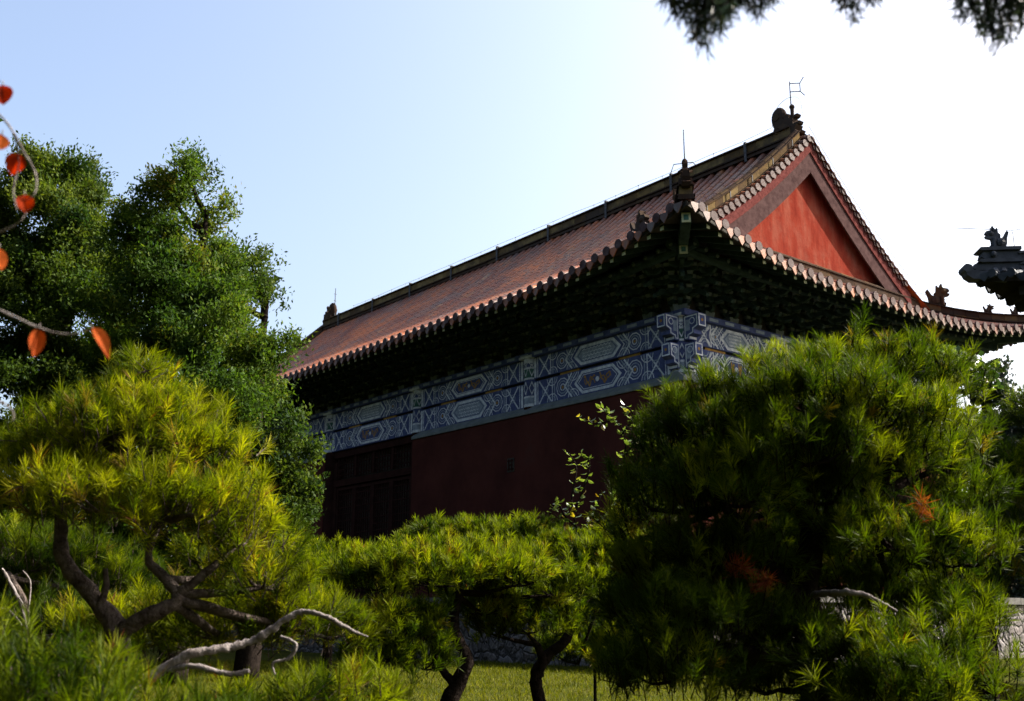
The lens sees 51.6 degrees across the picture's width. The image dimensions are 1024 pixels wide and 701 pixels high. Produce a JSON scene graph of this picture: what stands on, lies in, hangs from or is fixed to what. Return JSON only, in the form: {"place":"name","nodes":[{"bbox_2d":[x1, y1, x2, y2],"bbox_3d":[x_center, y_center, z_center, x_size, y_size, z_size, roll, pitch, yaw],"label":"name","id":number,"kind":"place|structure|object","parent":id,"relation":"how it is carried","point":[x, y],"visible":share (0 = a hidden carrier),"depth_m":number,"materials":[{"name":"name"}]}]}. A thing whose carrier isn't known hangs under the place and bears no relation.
{"place":"outdoors","nodes":[
{"label":"outdoors","id":0,"kind":"place"},
{"bbox_2d":[0,0,1023,601],"label":"sky","id":1,"kind":"structure","parent":0,"point":[383,146],"materials":[{"name":"blue"}]},
{"bbox_2d":[1,634,1023,700],"bbox_3d":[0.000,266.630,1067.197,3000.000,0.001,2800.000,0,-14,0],"label":"ground","id":2,"kind":"structure","parent":0,"point":[230,655],"depth_m":21.04,"materials":[{"name":"green plant"}]},
{"bbox_2d":[0,81,109,422],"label":"persimmon tree","id":3,"kind":"object","parent":2,"relation":"on","point":[15,163],"visible":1,"depth_m":1.86,"materials":[{"name":"orange plant"}]},
{"bbox_2d":[0,130,154,663],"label":"juniper tree","id":4,"kind":"object","parent":2,"relation":"on","point":[37,261],"visible":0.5,"depth_m":24.74,"materials":[{"name":"green plant"}]},
{"bbox_2d":[0,507,181,686],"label":"pine tree","id":5,"kind":"object","parent":2,"relation":"on","point":[38,575],"visible":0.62,"depth_m":6.55,"materials":[{"name":"green plant"}]},
{"bbox_2d":[0,580,263,700],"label":"pine tree","id":6,"kind":"object","parent":2,"relation":"on","point":[66,675],"visible":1,"depth_m":2.76,"materials":[{"name":"green plant"}]},
{"bbox_2d":[29,136,318,685],"bbox_3d":[-6.903,0.744,20.959,5.714,11.313,4.375,-9,-17,33],"label":"juniper tree","id":7,"kind":"object","parent":2,"relation":"on","point":[196,296],"visible":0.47,"depth_m":20.74,"materials":[{"name":"green plant"}]},
{"bbox_2d":[0,339,392,697],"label":"pine tree","id":8,"kind":"object","parent":2,"relation":"on","point":[59,452],"visible":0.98,"depth_m":4.79,"materials":[{"name":"green plant"}]},
{"bbox_2d":[198,224,333,680],"bbox_3d":[-5.591,1.908,22.499,3.688,9.825,3.369,0,-14,0],"label":"juniper tree","id":9,"kind":"object","parent":2,"relation":"on","point":[298,490],"visible":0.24,"depth_m":21.95,"materials":[{"name":"green plant"}]},
{"bbox_2d":[176,643,427,700],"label":"pine tree","id":10,"kind":"object","parent":2,"relation":"on","point":[345,681],"visible":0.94,"depth_m":3.97,"materials":[{"name":"green plant"}]},
{"bbox_2d":[267,509,535,699],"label":"pine tree","id":11,"kind":"object","parent":2,"relation":"on","point":[462,525],"visible":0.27,"depth_m":12.60,"materials":[{"name":"green plant"}]},
{"bbox_2d":[313,526,609,700],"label":"pine tree","id":12,"kind":"object","parent":2,"relation":"on","point":[466,563],"visible":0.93,"depth_m":8.40,"materials":[{"name":"green plant"}]},
{"bbox_2d":[459,506,710,700],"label":"pine tree","id":13,"kind":"object","parent":2,"relation":"on","point":[568,633],"visible":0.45,"depth_m":9.90,"materials":[{"name":"green plant"}]},
{"bbox_2d":[536,399,655,700],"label":"leafy shrub","id":14,"kind":"object","parent":2,"relation":"on","point":[609,417],"visible":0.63,"depth_m":11.41,"materials":[{"name":"green plant"}]},
{"bbox_2d":[577,299,1023,700],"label":"pine tree","id":15,"kind":"object","parent":2,"relation":"on","point":[836,488],"visible":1,"depth_m":5.12,"materials":[{"name":"green plant"}]},
{"bbox_2d":[655,0,1023,64],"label":"cedar tree","id":16,"kind":"object","parent":2,"relation":"on","point":[706,13],"visible":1,"depth_m":1.85,"materials":[{"name":"green plant"}]},
{"bbox_2d":[926,347,1000,588],"bbox_3d":[3.480,1.583,7.854,0.636,3.321,0.158,0,-14,0],"label":"leafy shrub","id":17,"kind":"object","parent":2,"relation":"on","point":[994,360],"visible":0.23,"depth_m":8.21,"materials":[{"name":"green plant"}]},
{"bbox_2d":[907,345,1023,663],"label":"broadleaf tree","id":18,"kind":"object","parent":2,"relation":"on","point":[997,393],"visible":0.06,"depth_m":13.09,"materials":[{"name":"green plant"}]},
{"bbox_2d":[970,378,1023,621],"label":"pine tree","id":19,"kind":"object","parent":2,"relation":"on","point":[1014,456],"visible":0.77,"depth_m":6.31,"materials":[{"name":"green plant"}]},
{"bbox_2d":[977,354,1023,597],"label":"conifer tree","id":20,"kind":"object","parent":2,"relation":"on","point":[1017,591],"visible":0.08,"depth_m":45.36,"materials":[{"name":"green plant"}]},
{"bbox_2d":[97,595,1023,667],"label":"stone terrace","id":21,"kind":"structure","parent":0,"point":[506,651],"depth_m":30.00,"materials":[{"name":"grey stone"}]},
{"bbox_2d":[220,77,1023,598],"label":"temple hall","id":22,"kind":"structure","parent":21,"relation":"on","point":[476,385],"depth_m":36.00,"materials":[{"name":"tile"}]},
{"bbox_2d":[335,485,353,592],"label":"lattice door","id":23,"kind":"structure","parent":22,"relation":"in","point":[339,508],"depth_m":43.79,"materials":[{"name":"wood"}]},
{"bbox_2d":[352,482,371,592],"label":"lattice door","id":24,"kind":"structure","parent":22,"relation":"in","point":[357,488],"depth_m":42.74,"materials":[{"name":"wood"}]},
{"bbox_2d":[371,479,390,588],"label":"lattice door","id":25,"kind":"structure","parent":22,"relation":"in","point":[374,484],"depth_m":41.72,"materials":[{"name":"wood"}]},
{"bbox_2d":[390,476,409,590],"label":"lattice door","id":26,"kind":"structure","parent":22,"relation":"in","point":[393,481],"depth_m":40.75,"materials":[{"name":"wood"}]},
{"bbox_2d":[938,344,999,700],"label":"tree","id":27,"kind":"object","parent":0,"point":[972,365],"visible":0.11,"depth_m":8.18,"materials":[{"name":"green plant"}]},
{"bbox_2d":[958,226,1023,312],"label":"garden pavilion","id":28,"kind":"structure","parent":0,"point":[997,268],"depth_m":15.67,"materials":[{"name":"grey tile"}]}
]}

